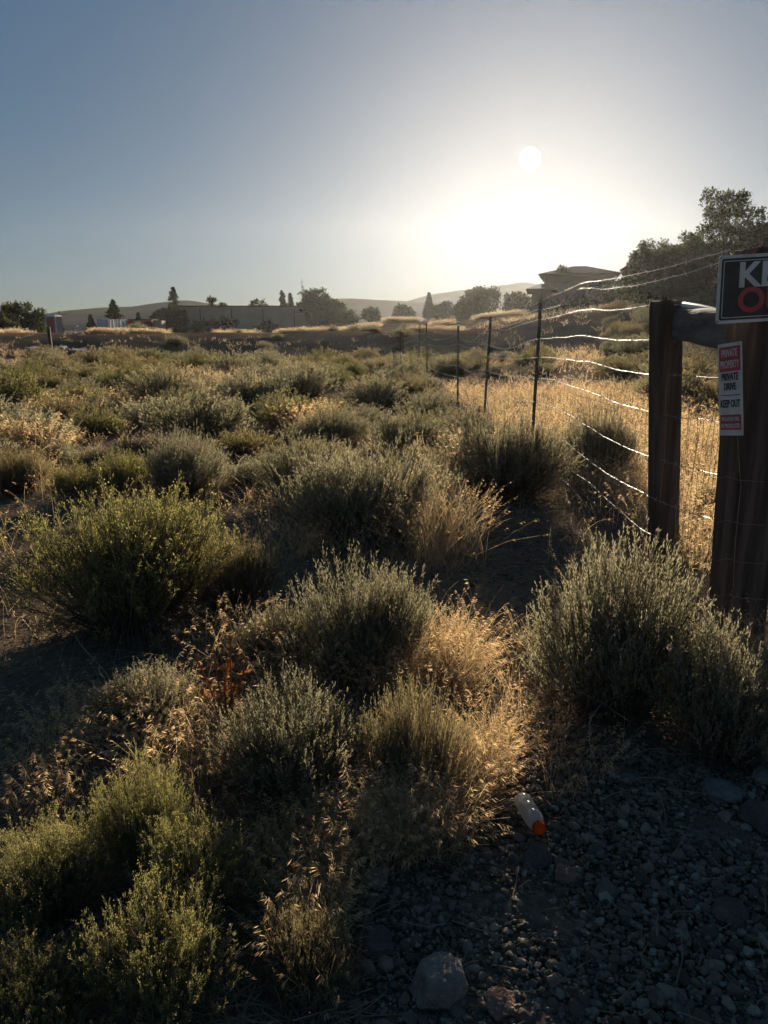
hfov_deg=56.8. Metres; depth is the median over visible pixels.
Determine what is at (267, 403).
sagebrush
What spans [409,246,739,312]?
hills
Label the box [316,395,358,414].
rabbitbrush
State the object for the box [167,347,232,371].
rabbitbrush
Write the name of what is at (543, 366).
sagebrush
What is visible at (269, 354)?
sagebrush
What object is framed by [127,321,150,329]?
sagebrush
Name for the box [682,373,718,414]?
rabbitbrush
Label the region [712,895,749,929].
rock
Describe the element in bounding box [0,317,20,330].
round bush
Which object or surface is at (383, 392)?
sagebrush
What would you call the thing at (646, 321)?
sagebrush
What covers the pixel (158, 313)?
broadleaf tree
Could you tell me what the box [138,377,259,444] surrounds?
sagebrush
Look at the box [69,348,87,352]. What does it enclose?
pale board
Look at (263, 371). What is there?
sagebrush
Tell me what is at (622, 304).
rabbitbrush
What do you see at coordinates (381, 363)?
rabbitbrush
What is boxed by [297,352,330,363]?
rabbitbrush
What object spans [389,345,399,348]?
sagebrush
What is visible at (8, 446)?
sagebrush
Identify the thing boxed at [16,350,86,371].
sagebrush
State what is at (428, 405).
sagebrush
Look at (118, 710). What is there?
dry stalk
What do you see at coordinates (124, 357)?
rabbitbrush
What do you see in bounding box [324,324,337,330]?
sagebrush
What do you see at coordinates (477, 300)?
broadleaf tree
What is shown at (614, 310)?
rabbitbrush
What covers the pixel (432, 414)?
rabbitbrush
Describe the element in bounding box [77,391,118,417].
sagebrush
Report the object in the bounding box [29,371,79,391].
rabbitbrush
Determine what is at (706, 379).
rabbitbrush
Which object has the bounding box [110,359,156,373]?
rabbitbrush
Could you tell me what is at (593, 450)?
rabbitbrush
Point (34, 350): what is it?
rabbitbrush
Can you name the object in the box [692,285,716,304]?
sagebrush
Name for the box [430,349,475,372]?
rabbitbrush
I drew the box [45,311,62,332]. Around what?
portable toilet
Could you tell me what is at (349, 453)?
rabbitbrush
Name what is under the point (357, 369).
rabbitbrush
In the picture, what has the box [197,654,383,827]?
sagebrush
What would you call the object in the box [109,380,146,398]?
rabbitbrush
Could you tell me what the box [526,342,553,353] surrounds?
rabbitbrush
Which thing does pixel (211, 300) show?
broadleaf tree
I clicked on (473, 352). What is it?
rabbitbrush
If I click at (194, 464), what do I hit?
shrub
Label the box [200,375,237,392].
sagebrush
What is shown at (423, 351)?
rabbitbrush
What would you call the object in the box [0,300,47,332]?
broadleaf tree
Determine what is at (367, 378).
rabbitbrush
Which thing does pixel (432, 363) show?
sagebrush
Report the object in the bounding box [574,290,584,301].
door
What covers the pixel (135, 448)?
rabbitbrush
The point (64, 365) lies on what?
sagebrush
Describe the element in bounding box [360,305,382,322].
broadleaf tree
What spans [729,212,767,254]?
broadleaf tree
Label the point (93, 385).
rabbitbrush
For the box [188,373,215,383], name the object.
sagebrush
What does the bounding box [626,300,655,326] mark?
sagebrush
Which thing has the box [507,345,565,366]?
rabbitbrush
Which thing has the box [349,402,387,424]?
sagebrush
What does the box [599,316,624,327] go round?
sagebrush
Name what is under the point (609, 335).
rabbitbrush
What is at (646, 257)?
broadleaf tree
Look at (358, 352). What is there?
rabbitbrush
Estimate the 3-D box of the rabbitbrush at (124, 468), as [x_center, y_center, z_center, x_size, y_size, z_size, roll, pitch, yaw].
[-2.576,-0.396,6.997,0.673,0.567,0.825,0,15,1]
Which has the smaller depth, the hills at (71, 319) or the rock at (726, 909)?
the rock at (726, 909)
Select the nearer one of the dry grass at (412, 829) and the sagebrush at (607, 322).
the dry grass at (412, 829)
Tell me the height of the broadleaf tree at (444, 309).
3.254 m
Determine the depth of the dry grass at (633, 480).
9.36 m
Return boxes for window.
[554,282,567,293]
[588,281,602,293]
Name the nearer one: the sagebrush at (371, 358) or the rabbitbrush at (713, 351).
the rabbitbrush at (713, 351)
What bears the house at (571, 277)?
on the ground at (382, 340)
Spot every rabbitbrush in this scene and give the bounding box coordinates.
[0,365,63,412]
[0,440,60,498]
[0,462,246,670]
[0,790,124,972]
[0,905,120,1023]
[3,358,64,378]
[5,355,91,370]
[5,363,40,383]
[15,344,69,359]
[18,390,100,425]
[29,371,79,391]
[41,457,108,507]
[55,360,124,382]
[55,381,114,405]
[60,402,131,438]
[68,859,253,1023]
[71,345,123,366]
[72,458,115,485]
[81,383,112,399]
[81,737,208,890]
[88,354,133,368]
[89,395,128,411]
[91,444,152,496]
[94,349,146,364]
[96,363,154,392]
[102,341,138,357]
[108,435,156,459]
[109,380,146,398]
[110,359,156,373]
[115,788,274,955]
[128,354,170,369]
[129,346,179,362]
[145,363,182,382]
[159,387,211,408]
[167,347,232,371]
[185,527,289,618]
[208,426,289,462]
[238,890,375,1023]
[246,385,343,434]
[270,362,296,372]
[278,434,355,459]
[287,353,306,362]
[293,359,315,369]
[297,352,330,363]
[299,359,335,368]
[303,346,341,360]
[312,363,355,386]
[316,352,366,367]
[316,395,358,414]
[328,441,365,472]
[335,360,372,379]
[343,343,382,363]
[343,415,371,438]
[348,374,388,390]
[368,350,415,373]
[371,440,450,476]
[386,372,436,401]
[388,406,455,438]
[389,462,442,489]
[399,350,429,371]
[408,346,446,365]
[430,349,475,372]
[463,346,495,364]
[470,358,490,370]
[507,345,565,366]
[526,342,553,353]
[545,391,642,481]
[591,355,642,379]
[595,302,625,313]
[595,329,620,342]
[605,319,636,331]
[606,299,630,309]
[617,320,648,341]
[629,347,648,371]
[640,349,717,382]
[681,367,716,407]
[682,345,711,360]
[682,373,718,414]
[685,349,717,371]
[688,372,717,396]
[689,346,717,355]
[698,278,716,289]
[698,391,718,412]
[705,294,716,306]
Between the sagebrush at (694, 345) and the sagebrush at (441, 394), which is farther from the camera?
the sagebrush at (694, 345)
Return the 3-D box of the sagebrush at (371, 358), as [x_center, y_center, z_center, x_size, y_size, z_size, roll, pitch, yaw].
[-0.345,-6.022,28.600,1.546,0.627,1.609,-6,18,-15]
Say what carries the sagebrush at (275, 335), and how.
on the ground at (382, 340)
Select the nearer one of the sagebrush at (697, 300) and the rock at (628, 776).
the rock at (628, 776)
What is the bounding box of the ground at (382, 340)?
[0,304,767,1023]
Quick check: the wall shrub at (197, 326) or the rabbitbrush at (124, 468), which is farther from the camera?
the wall shrub at (197, 326)
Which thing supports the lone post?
on the ground at (382, 340)
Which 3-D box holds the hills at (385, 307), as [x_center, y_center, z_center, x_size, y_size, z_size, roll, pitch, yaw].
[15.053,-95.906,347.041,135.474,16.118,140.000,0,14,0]
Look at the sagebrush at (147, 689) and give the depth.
2.88 m
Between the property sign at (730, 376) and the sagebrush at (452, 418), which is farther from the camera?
the sagebrush at (452, 418)
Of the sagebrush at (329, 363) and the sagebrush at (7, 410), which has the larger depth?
the sagebrush at (329, 363)
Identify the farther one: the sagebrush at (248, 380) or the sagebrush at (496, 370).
the sagebrush at (496, 370)
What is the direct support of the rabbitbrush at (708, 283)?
on the ground at (382, 340)
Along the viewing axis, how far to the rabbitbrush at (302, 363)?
24.55 m
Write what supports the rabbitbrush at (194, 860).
on the ground at (382, 340)
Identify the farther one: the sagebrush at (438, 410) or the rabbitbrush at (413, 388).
the rabbitbrush at (413, 388)
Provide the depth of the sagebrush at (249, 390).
14.94 m
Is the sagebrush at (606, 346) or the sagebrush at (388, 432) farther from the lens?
the sagebrush at (606, 346)
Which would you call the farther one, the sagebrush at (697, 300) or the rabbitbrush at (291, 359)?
the sagebrush at (697, 300)
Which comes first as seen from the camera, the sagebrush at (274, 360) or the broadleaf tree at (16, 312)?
the sagebrush at (274, 360)
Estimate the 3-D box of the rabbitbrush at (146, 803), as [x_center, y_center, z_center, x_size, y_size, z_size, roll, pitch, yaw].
[-0.734,0.908,2.158,0.450,0.469,0.367,8,16,27]
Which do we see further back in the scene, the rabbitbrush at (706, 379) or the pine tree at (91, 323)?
the pine tree at (91, 323)
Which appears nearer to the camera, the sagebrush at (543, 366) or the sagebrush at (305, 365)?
the sagebrush at (305, 365)
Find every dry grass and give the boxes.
[0,300,647,389]
[0,343,719,580]
[0,417,767,1023]
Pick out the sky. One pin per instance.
(234, 152)
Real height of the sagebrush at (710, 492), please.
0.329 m
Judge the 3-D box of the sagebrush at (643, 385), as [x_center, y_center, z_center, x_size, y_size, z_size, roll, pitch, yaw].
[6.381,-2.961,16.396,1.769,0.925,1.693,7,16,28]
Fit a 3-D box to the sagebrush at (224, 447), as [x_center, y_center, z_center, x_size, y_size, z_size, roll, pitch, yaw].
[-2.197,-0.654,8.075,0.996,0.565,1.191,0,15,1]
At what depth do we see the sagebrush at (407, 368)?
21.36 m
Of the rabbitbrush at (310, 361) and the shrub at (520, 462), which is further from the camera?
the rabbitbrush at (310, 361)
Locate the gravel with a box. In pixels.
[0,476,767,1023]
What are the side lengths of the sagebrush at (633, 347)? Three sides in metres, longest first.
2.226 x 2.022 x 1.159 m
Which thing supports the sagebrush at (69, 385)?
on the ground at (382, 340)
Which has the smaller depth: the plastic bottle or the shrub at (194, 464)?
the plastic bottle
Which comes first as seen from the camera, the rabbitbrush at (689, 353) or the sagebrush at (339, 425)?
the sagebrush at (339, 425)
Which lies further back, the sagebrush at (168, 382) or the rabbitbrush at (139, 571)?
the sagebrush at (168, 382)
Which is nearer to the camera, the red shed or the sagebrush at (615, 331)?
the sagebrush at (615, 331)
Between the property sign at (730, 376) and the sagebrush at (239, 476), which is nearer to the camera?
the property sign at (730, 376)
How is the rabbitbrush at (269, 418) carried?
on the ground at (382, 340)
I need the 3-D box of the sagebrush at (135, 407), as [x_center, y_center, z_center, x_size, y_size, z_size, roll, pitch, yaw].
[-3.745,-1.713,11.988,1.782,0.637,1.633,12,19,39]
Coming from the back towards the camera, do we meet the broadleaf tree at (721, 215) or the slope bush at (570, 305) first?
the slope bush at (570, 305)
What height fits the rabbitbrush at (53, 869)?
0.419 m
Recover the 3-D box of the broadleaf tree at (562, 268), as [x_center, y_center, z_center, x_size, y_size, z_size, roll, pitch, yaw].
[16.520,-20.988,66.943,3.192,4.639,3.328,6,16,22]
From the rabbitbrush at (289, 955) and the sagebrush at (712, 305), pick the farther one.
the sagebrush at (712, 305)
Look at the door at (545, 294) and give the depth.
63.09 m
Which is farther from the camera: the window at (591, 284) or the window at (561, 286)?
the window at (561, 286)
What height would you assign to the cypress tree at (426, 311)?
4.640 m
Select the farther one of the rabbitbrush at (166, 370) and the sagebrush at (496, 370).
the sagebrush at (496, 370)
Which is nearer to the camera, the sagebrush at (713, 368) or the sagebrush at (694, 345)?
the sagebrush at (713, 368)
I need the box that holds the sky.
[0,0,767,317]
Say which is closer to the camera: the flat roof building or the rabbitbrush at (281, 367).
the rabbitbrush at (281, 367)
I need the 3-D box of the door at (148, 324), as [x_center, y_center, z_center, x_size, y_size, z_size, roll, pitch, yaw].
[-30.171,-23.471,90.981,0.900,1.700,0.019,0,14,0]
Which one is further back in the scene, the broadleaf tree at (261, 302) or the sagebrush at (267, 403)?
the broadleaf tree at (261, 302)
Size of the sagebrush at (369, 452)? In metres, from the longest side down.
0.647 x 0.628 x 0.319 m
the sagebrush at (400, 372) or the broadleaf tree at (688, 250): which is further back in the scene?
the broadleaf tree at (688, 250)
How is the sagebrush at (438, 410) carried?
on the ground at (382, 340)
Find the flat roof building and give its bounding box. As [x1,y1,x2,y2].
[178,306,310,332]
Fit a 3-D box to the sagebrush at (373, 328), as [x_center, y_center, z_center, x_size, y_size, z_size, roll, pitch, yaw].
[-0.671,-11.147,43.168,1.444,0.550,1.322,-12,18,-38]
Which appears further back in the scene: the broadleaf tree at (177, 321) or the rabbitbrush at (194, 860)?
the broadleaf tree at (177, 321)
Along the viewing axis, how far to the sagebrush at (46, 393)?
15.79 m
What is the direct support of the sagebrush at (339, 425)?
on the ground at (382, 340)
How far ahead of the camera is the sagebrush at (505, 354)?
32.20 m
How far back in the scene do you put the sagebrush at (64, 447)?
8.66 m
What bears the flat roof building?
on the ground at (382, 340)
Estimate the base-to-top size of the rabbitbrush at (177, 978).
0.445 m
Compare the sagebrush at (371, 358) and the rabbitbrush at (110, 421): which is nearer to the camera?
the rabbitbrush at (110, 421)
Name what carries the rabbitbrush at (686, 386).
on the ground at (382, 340)
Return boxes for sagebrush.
[0,360,13,371]
[0,394,49,430]
[0,404,86,452]
[0,436,26,467]
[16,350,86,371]
[30,386,57,403]
[31,346,68,362]
[33,437,83,464]
[46,362,81,380]
[53,442,130,470]
[55,375,106,395]
[76,655,206,750]
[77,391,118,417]
[81,369,111,388]
[104,359,214,402]
[108,392,196,427]
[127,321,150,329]
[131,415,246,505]
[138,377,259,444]
[146,431,236,478]
[160,333,189,345]
[164,354,187,370]
[171,343,213,359]
[186,365,224,378]
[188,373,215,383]
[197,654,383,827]
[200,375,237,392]
[204,349,268,379]
[209,364,293,406]
[216,451,279,487]
[226,591,317,683]
[228,368,247,381]
[233,423,356,510]
[236,363,292,381]
[236,371,258,384]
[240,351,285,369]
[244,347,294,363]
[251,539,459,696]
[252,391,293,410]
[255,340,273,351]
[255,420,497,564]
[262,357,347,398]
[270,333,285,337]
[274,403,376,448]
[284,360,322,375]
[311,360,342,374]
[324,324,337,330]
[335,370,412,409]
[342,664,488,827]
[348,324,361,330]
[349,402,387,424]
[349,445,392,465]
[361,355,384,362]
[361,359,378,371]
[364,324,382,332]
[365,401,455,458]
[374,352,430,378]
[374,364,426,383]
[389,327,415,337]
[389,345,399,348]
[392,390,464,417]
[400,322,416,329]
[403,486,466,516]
[404,386,462,410]
[409,371,447,393]
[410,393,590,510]
[424,356,437,369]
[427,405,500,443]
[428,353,471,375]
[431,405,468,425]
[478,363,510,375]
[493,362,524,372]
[494,350,516,362]
[512,512,715,755]
[519,362,555,374]
[589,352,646,371]
[594,334,628,353]
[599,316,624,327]
[599,341,624,352]
[600,328,626,339]
[608,332,648,358]
[620,596,767,788]
[621,366,688,398]
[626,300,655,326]
[630,352,690,379]
[631,295,660,306]
[635,310,648,329]
[672,296,715,305]
[682,342,717,368]
[683,342,706,352]
[688,482,715,514]
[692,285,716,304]
[699,300,715,307]
[708,361,717,375]
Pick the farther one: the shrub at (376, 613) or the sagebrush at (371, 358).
the sagebrush at (371, 358)
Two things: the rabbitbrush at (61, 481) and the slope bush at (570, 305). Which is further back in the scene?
the slope bush at (570, 305)
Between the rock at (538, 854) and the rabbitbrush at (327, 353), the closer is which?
the rock at (538, 854)
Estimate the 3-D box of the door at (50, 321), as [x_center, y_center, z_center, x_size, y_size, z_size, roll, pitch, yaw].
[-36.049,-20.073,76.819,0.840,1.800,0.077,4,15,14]
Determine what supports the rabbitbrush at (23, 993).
on the ground at (382, 340)
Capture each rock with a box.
[354,922,394,964]
[363,866,388,889]
[408,950,468,1009]
[483,986,515,1022]
[524,841,552,870]
[554,863,578,886]
[615,770,642,785]
[701,776,742,804]
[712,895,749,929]
[737,799,767,835]
[751,764,767,785]
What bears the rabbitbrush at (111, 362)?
on the ground at (382, 340)
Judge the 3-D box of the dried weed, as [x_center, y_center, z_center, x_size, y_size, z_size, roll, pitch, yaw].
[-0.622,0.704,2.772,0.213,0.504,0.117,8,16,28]
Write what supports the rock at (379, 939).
on the ground at (382, 340)
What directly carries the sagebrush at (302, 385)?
on the ground at (382, 340)
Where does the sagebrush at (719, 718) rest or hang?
on the ground at (382, 340)
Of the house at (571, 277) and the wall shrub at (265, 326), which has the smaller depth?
the house at (571, 277)
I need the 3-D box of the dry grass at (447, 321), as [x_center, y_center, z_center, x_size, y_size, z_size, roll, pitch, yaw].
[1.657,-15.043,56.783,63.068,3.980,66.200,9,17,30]
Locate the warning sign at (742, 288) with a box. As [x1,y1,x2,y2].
[715,253,767,323]
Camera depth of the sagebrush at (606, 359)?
24.06 m
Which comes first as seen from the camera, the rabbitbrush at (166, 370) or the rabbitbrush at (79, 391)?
the rabbitbrush at (79, 391)
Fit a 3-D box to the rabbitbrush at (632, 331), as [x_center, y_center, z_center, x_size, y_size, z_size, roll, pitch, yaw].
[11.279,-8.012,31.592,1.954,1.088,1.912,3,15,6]
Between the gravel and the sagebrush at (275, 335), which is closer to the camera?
the gravel
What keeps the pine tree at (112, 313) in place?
on the ground at (382, 340)
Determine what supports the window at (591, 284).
in the house at (571, 277)
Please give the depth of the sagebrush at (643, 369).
20.30 m
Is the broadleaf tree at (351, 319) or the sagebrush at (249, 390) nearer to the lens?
the sagebrush at (249, 390)
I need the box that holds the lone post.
[46,327,52,348]
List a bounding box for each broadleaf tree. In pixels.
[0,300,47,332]
[149,304,175,331]
[161,306,190,332]
[206,295,217,305]
[248,298,258,305]
[256,298,268,305]
[294,287,329,327]
[314,297,346,327]
[334,308,362,326]
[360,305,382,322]
[391,303,416,316]
[429,300,453,319]
[450,301,473,316]
[458,284,502,315]
[499,291,531,312]
[556,264,568,270]
[592,278,623,305]
[610,285,624,303]
[620,237,680,301]
[620,260,641,304]
[659,229,719,287]
[691,186,767,287]
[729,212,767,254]
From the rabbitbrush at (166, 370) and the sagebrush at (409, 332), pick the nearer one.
the rabbitbrush at (166, 370)
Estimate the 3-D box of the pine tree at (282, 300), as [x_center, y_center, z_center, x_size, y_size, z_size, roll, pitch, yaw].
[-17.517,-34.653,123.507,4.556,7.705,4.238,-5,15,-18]
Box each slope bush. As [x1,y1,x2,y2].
[538,294,602,312]
[632,278,716,306]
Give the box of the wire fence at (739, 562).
[400,247,767,647]
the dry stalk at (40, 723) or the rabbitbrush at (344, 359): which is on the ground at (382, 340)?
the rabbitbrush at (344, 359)
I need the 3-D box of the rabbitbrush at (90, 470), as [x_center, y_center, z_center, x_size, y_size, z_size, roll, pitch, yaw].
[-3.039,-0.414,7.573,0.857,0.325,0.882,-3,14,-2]
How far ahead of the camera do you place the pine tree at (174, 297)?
107.07 m
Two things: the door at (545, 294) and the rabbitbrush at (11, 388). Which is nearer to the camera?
the rabbitbrush at (11, 388)
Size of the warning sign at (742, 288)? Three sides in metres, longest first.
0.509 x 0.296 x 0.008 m
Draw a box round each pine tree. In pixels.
[83,314,96,332]
[103,299,126,328]
[167,287,179,307]
[279,290,289,305]
[288,292,293,305]
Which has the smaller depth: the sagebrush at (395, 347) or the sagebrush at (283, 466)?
the sagebrush at (283, 466)
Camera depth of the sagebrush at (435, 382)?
17.56 m
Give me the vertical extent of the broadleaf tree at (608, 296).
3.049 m
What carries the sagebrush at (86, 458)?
on the ground at (382, 340)
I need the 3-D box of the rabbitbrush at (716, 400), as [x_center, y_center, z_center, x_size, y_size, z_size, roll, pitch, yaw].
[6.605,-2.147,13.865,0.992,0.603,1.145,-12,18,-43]
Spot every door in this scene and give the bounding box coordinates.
[47,318,54,332]
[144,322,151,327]
[540,291,551,311]
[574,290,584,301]
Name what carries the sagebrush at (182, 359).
on the ground at (382, 340)
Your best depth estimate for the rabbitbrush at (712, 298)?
38.20 m
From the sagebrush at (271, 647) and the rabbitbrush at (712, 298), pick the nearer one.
the sagebrush at (271, 647)
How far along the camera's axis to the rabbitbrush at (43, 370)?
20.93 m
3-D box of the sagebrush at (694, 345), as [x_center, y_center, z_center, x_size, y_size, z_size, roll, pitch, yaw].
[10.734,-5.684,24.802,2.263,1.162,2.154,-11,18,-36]
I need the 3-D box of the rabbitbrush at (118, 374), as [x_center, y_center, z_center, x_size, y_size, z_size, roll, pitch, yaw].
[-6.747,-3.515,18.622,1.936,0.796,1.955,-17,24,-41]
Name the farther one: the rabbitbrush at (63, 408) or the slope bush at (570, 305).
the slope bush at (570, 305)
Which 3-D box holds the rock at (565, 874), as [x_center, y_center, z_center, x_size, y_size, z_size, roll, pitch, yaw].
[0.536,1.077,2.097,0.074,0.047,0.077,-4,15,-16]
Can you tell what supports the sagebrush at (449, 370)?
on the ground at (382, 340)
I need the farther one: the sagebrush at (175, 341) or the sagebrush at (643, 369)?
the sagebrush at (175, 341)
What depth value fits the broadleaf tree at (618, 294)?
52.63 m
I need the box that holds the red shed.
[127,319,165,329]
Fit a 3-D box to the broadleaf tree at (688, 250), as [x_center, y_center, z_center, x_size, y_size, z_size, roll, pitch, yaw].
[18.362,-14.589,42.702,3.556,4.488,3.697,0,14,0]
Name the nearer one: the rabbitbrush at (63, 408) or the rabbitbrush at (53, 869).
the rabbitbrush at (53, 869)
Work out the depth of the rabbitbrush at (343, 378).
20.14 m
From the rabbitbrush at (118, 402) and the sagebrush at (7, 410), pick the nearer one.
the sagebrush at (7, 410)
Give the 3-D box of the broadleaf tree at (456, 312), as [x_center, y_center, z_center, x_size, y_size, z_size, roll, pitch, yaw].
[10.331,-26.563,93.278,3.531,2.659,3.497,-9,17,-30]
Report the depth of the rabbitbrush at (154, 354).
29.82 m
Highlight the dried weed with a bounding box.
[195,635,251,736]
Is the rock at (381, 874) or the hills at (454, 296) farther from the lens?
the hills at (454, 296)
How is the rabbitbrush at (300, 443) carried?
on the ground at (382, 340)
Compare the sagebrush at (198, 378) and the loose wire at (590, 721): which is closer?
the loose wire at (590, 721)
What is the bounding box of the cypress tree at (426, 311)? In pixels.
[422,292,433,319]
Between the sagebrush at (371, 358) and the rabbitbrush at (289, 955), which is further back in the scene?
the sagebrush at (371, 358)
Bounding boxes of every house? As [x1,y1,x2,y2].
[526,284,557,312]
[538,266,620,309]
[620,245,708,304]
[738,222,767,246]
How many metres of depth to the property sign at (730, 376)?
3.23 m
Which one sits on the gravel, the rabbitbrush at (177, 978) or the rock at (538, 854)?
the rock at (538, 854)
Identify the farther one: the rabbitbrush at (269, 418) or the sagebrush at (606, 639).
the rabbitbrush at (269, 418)
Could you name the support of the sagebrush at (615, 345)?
on the ground at (382, 340)
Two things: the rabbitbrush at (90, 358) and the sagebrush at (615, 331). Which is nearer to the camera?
the rabbitbrush at (90, 358)
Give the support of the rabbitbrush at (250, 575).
on the ground at (382, 340)
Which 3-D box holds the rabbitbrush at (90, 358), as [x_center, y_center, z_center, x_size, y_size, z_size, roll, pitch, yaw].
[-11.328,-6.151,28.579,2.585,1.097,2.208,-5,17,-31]
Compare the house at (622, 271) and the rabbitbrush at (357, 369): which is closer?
the rabbitbrush at (357, 369)
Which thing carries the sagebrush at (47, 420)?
on the ground at (382, 340)
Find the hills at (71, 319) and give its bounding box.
[21,300,219,330]
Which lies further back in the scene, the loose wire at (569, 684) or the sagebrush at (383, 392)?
the sagebrush at (383, 392)
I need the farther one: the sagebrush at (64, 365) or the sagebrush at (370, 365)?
the sagebrush at (370, 365)
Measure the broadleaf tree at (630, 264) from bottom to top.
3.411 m
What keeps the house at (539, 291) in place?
on the ground at (382, 340)
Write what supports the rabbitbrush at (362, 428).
on the ground at (382, 340)
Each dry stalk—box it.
[0,708,83,733]
[75,635,111,683]
[100,708,141,722]
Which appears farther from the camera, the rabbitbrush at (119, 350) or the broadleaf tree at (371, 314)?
the broadleaf tree at (371, 314)
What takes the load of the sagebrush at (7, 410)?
on the ground at (382, 340)
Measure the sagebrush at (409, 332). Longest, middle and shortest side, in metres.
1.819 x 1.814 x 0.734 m
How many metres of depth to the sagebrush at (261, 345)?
38.92 m
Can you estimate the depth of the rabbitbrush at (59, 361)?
23.66 m
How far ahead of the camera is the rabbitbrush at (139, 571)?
3.69 m
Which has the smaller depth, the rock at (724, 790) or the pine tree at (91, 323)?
the rock at (724, 790)
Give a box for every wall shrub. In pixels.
[189,317,213,332]
[209,315,239,330]
[253,319,279,332]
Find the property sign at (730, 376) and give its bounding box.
[718,341,743,435]
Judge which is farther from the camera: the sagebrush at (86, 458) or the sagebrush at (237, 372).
the sagebrush at (237, 372)
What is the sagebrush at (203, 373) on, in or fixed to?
on the ground at (382, 340)
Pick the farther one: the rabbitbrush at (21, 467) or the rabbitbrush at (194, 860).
the rabbitbrush at (21, 467)
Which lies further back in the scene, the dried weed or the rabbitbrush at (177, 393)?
the rabbitbrush at (177, 393)
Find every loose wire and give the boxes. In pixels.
[512,651,627,720]
[588,696,626,758]
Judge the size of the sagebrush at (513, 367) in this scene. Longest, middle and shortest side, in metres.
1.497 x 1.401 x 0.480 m
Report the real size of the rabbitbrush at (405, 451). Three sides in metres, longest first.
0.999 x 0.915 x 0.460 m
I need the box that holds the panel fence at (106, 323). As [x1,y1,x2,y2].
[97,319,127,328]
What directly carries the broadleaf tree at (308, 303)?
on the ground at (382, 340)
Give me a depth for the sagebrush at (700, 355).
19.53 m
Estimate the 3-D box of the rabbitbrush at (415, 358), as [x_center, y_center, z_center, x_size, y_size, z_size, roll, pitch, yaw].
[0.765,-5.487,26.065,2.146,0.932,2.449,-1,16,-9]
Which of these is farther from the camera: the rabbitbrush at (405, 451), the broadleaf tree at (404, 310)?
the broadleaf tree at (404, 310)
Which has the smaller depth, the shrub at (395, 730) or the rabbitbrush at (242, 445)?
the shrub at (395, 730)
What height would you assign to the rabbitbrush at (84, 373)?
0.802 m
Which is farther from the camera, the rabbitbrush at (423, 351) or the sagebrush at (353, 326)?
the sagebrush at (353, 326)
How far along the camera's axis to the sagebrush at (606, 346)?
29.54 m
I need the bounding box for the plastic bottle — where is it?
[514,792,545,834]
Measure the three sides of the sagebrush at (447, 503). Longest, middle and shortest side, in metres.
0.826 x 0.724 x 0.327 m
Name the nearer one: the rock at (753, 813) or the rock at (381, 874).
the rock at (381, 874)
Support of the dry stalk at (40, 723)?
on the dry grass at (412, 829)
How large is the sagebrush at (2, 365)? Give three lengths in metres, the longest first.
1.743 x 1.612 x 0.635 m
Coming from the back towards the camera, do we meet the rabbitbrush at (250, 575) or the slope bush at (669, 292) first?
the slope bush at (669, 292)
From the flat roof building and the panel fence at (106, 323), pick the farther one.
the flat roof building
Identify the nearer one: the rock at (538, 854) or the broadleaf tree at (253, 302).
the rock at (538, 854)
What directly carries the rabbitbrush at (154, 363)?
on the ground at (382, 340)
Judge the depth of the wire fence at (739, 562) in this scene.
3.85 m
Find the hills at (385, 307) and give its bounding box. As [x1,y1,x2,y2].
[337,298,497,324]
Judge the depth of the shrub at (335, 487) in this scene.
5.32 m
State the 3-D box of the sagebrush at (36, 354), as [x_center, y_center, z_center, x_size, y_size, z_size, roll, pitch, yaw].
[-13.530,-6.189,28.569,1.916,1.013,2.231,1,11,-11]
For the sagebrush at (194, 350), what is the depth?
29.95 m
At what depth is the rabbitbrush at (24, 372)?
19.50 m
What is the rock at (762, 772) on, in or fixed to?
on the gravel
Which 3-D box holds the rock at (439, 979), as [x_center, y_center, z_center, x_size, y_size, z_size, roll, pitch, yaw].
[0.134,1.170,1.762,0.148,0.122,0.123,-4,15,-14]
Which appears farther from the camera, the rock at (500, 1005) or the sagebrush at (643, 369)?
the sagebrush at (643, 369)
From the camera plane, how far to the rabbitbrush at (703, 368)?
16.68 m
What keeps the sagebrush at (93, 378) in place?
on the ground at (382, 340)
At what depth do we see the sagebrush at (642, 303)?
40.86 m
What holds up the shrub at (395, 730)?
on the ground at (382, 340)
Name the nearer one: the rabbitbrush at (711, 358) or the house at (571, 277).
the rabbitbrush at (711, 358)
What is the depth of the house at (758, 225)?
44.23 m
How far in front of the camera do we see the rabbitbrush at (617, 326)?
33.35 m
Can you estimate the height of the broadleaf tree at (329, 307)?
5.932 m
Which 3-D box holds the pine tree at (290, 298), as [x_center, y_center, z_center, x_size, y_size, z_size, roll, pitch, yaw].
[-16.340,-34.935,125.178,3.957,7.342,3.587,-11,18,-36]
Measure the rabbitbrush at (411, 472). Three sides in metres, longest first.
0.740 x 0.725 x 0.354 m
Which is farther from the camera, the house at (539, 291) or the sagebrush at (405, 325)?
the house at (539, 291)
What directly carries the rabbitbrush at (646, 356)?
on the ground at (382, 340)
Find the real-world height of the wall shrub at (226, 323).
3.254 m
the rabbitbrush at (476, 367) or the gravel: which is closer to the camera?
the gravel
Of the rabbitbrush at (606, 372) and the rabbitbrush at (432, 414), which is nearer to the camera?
the rabbitbrush at (432, 414)
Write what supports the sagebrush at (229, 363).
on the ground at (382, 340)
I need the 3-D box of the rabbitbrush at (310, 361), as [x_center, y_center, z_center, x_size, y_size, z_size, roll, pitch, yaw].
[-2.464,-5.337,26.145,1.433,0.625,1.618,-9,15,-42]
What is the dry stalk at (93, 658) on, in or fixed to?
on the dry grass at (412, 829)

